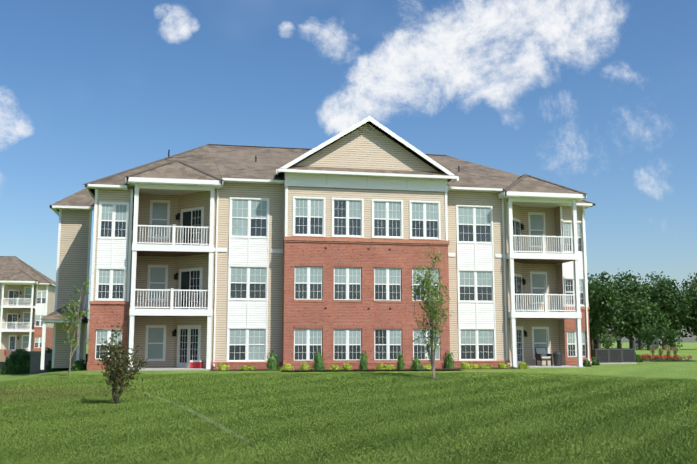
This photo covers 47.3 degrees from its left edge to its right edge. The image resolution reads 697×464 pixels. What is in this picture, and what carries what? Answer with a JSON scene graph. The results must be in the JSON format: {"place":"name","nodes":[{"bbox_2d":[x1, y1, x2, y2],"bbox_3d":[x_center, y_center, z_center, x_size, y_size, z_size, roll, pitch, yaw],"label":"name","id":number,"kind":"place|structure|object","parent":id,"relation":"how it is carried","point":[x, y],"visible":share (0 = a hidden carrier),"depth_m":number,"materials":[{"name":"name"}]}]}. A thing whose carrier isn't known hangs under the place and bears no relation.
{"place":"outdoors","nodes":[
{"label":"outdoors","id":0,"kind":"place"},
{"bbox_2d":[0,349,11,361],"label":"pickup truck","id":1,"kind":"object","parent":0,"point":[4,353],"visible":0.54,"depth_m":50.17,"materials":[{"name":"beige paint"}]},
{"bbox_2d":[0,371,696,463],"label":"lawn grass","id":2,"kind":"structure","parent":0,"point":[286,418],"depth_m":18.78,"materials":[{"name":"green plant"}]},
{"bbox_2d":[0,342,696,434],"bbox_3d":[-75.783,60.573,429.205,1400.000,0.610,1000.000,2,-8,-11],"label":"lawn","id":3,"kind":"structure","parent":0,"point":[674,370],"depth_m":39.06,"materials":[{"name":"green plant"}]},
{"bbox_2d":[0,256,55,350],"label":"apartment building","id":4,"kind":"structure","parent":3,"relation":"on","point":[27,297],"depth_m":106.89,"materials":[{"name":"beige brick"}]},
{"bbox_2d":[0,351,87,373],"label":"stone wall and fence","id":5,"kind":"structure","parent":3,"relation":"on","point":[35,361],"depth_m":42.08,"materials":[{"name":"black metal"}]},
{"bbox_2d":[40,116,595,370],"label":"apartment building","id":6,"kind":"structure","parent":3,"relation":"on","point":[212,256],"depth_m":40.62,"materials":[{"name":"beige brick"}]},
{"bbox_2d":[190,360,201,367],"bbox_3d":[-7.552,6.537,39.332,0.560,0.380,0.390,2,-8,-11],"label":"cooler","id":7,"kind":"object","parent":6,"relation":"on","point":[195,363],"visible":0.94,"depth_m":39.17,"materials":[{"name":"red plastic"}]},
{"bbox_2d":[534,347,551,365],"bbox_3d":[10.614,6.786,43.356,0.660,0.980,0.780,2,-8,-11],"label":"patio chair","id":8,"kind":"object","parent":6,"relation":"on","point":[541,354],"visible":1,"depth_m":43.44,"materials":[{"name":"wicker"}]},
{"bbox_2d":[553,351,561,365],"bbox_3d":[11.295,6.835,42.979,0.507,0.780,0.520,2,-8,-11],"label":"trash bin","id":9,"kind":"object","parent":6,"relation":"on","point":[557,356],"visible":1,"depth_m":42.80,"materials":[{"name":"grey plastic"}]},
{"bbox_2d":[1,347,641,374],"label":"foundation shrubs","id":10,"kind":"object","parent":3,"relation":"on","point":[17,363],"visible":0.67,"depth_m":38.95,"materials":[{"name":"green plant"}]},
{"bbox_2d":[587,273,610,348],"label":"tree","id":11,"kind":"object","parent":3,"relation":"on","point":[595,347],"visible":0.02,"depth_m":158.67,"materials":[{"name":"green plant"}]},
{"bbox_2d":[590,274,610,346],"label":"tree","id":12,"kind":"object","parent":3,"relation":"on","point":[605,285],"depth_m":181.31,"materials":[{"name":"green plant"}]},
{"bbox_2d":[588,282,616,348],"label":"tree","id":13,"kind":"object","parent":3,"relation":"on","point":[592,335],"visible":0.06,"depth_m":152.05,"materials":[{"name":"green plant"}]},
{"bbox_2d":[588,271,627,348],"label":"tree","id":14,"kind":"object","parent":3,"relation":"on","point":[599,298],"visible":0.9,"depth_m":145.47,"materials":[{"name":"green plant"}]},
{"bbox_2d":[598,332,617,348],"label":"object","id":15,"kind":"object","parent":3,"relation":"on","point":[606,341],"visible":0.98,"depth_m":137.29,"materials":[{"name":"green plant"}]},
{"bbox_2d":[590,348,636,363],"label":"air conditioning units","id":16,"kind":"object","parent":3,"relation":"on","point":[617,356],"visible":0.98,"depth_m":48.71,"materials":[{"name":"grey metal"}]},
{"bbox_2d":[607,275,639,348],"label":"tree","id":17,"kind":"object","parent":3,"relation":"on","point":[618,341],"visible":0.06,"depth_m":163.14,"materials":[{"name":"green plant"}]},
{"bbox_2d":[610,268,640,348],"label":"tree","id":18,"kind":"object","parent":3,"relation":"on","point":[617,275],"depth_m":184.48,"materials":[{"name":"green plant"}]},
{"bbox_2d":[609,270,653,348],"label":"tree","id":19,"kind":"object","parent":3,"relation":"on","point":[628,291],"visible":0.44,"depth_m":153.20,"materials":[{"name":"green plant"}]},
{"bbox_2d":[613,296,670,349],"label":"tree","id":20,"kind":"object","parent":3,"relation":"on","point":[645,314],"visible":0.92,"depth_m":145.44,"materials":[{"name":"green plant"}]},
{"bbox_2d":[638,323,658,349],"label":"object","id":21,"kind":"object","parent":3,"relation":"on","point":[648,331],"visible":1,"depth_m":134.50,"materials":[{"name":"green plant"}]},
{"bbox_2d":[644,271,672,347],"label":"tree","id":22,"kind":"object","parent":3,"relation":"on","point":[654,281],"visible":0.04,"depth_m":187.51,"materials":[{"name":"green plant"}]},
{"bbox_2d":[643,284,679,347],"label":"tree","id":23,"kind":"object","parent":3,"relation":"on","point":[660,344],"depth_m":160.95,"materials":[{"name":"green plant"}]},
{"bbox_2d":[633,275,694,349],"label":"tree","id":24,"kind":"object","parent":3,"relation":"on","point":[667,299],"visible":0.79,"depth_m":150.71,"materials":[{"name":"green plant"}]},
{"bbox_2d":[640,345,693,361],"bbox_3d":[23.929,9.848,65.589,7.440,1.221,24.385,-3,-8,19],"label":"flower bed","id":25,"kind":"object","parent":3,"relation":"on","point":[659,358],"visible":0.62,"depth_m":56.62,"materials":[{"name":"red plant"}]},
{"bbox_2d":[662,329,682,349],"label":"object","id":26,"kind":"object","parent":3,"relation":"on","point":[671,340],"visible":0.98,"depth_m":137.49,"materials":[{"name":"green plant"}]},
{"bbox_2d":[657,276,694,349],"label":"tree","id":27,"kind":"object","parent":3,"relation":"on","point":[683,325],"visible":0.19,"depth_m":155.03,"materials":[{"name":"green plant"}]},
{"bbox_2d":[681,286,696,339],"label":"tree","id":28,"kind":"object","parent":3,"relation":"on","point":[694,330],"visible":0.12,"depth_m":158.98,"materials":[{"name":"green plant"}]},
{"bbox_2d":[682,273,696,335],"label":"tree","id":29,"kind":"object","parent":3,"relation":"on","point":[693,282],"visible":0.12,"depth_m":164.10,"materials":[{"name":"green plant"}]},
{"bbox_2d":[683,286,696,330],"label":"tree","id":30,"kind":"object","parent":3,"relation":"on","point":[694,305],"visible":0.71,"depth_m":152.04,"materials":[{"name":"green plant"}]},
{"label":"mulch rings","id":31,"kind":"object","parent":3,"relation":"on","visible":0},
{"bbox_2d":[58,276,91,374],"bbox_3d":[-12.037,3.960,35.204,1.527,4.722,1.531,2,-8,-11],"label":"young tree","id":32,"kind":"object","parent":31,"relation":"on","point":[76,321],"visible":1,"depth_m":35.07,"materials":[{"name":"green plant"}]},
{"bbox_2d":[97,323,147,403],"bbox_3d":[-6.492,3.788,22.932,1.406,2.347,1.503,2,-8,-11],"label":"lawn shrub","id":33,"kind":"object","parent":31,"relation":"on","point":[116,374],"visible":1,"depth_m":22.66,"materials":[{"name":"green plant"}]},
{"bbox_2d":[410,245,452,377],"bbox_3d":[3.614,3.505,35.312,1.963,5.903,2.403,2,-8,-11],"label":"birch tree","id":34,"kind":"object","parent":31,"relation":"on","point":[432,314],"visible":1,"depth_m":35.01,"materials":[{"name":"green plant"}]},
{"bbox_2d":[0,0,696,342],"label":"sky","id":35,"kind":"structure","parent":0,"point":[597,99],"materials":[{"name":"blue"}]},
{"bbox_2d":[629,337,658,349],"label":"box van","id":36,"kind":"object","parent":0,"point":[635,343],"visible":0.23,"depth_m":157.74,"materials":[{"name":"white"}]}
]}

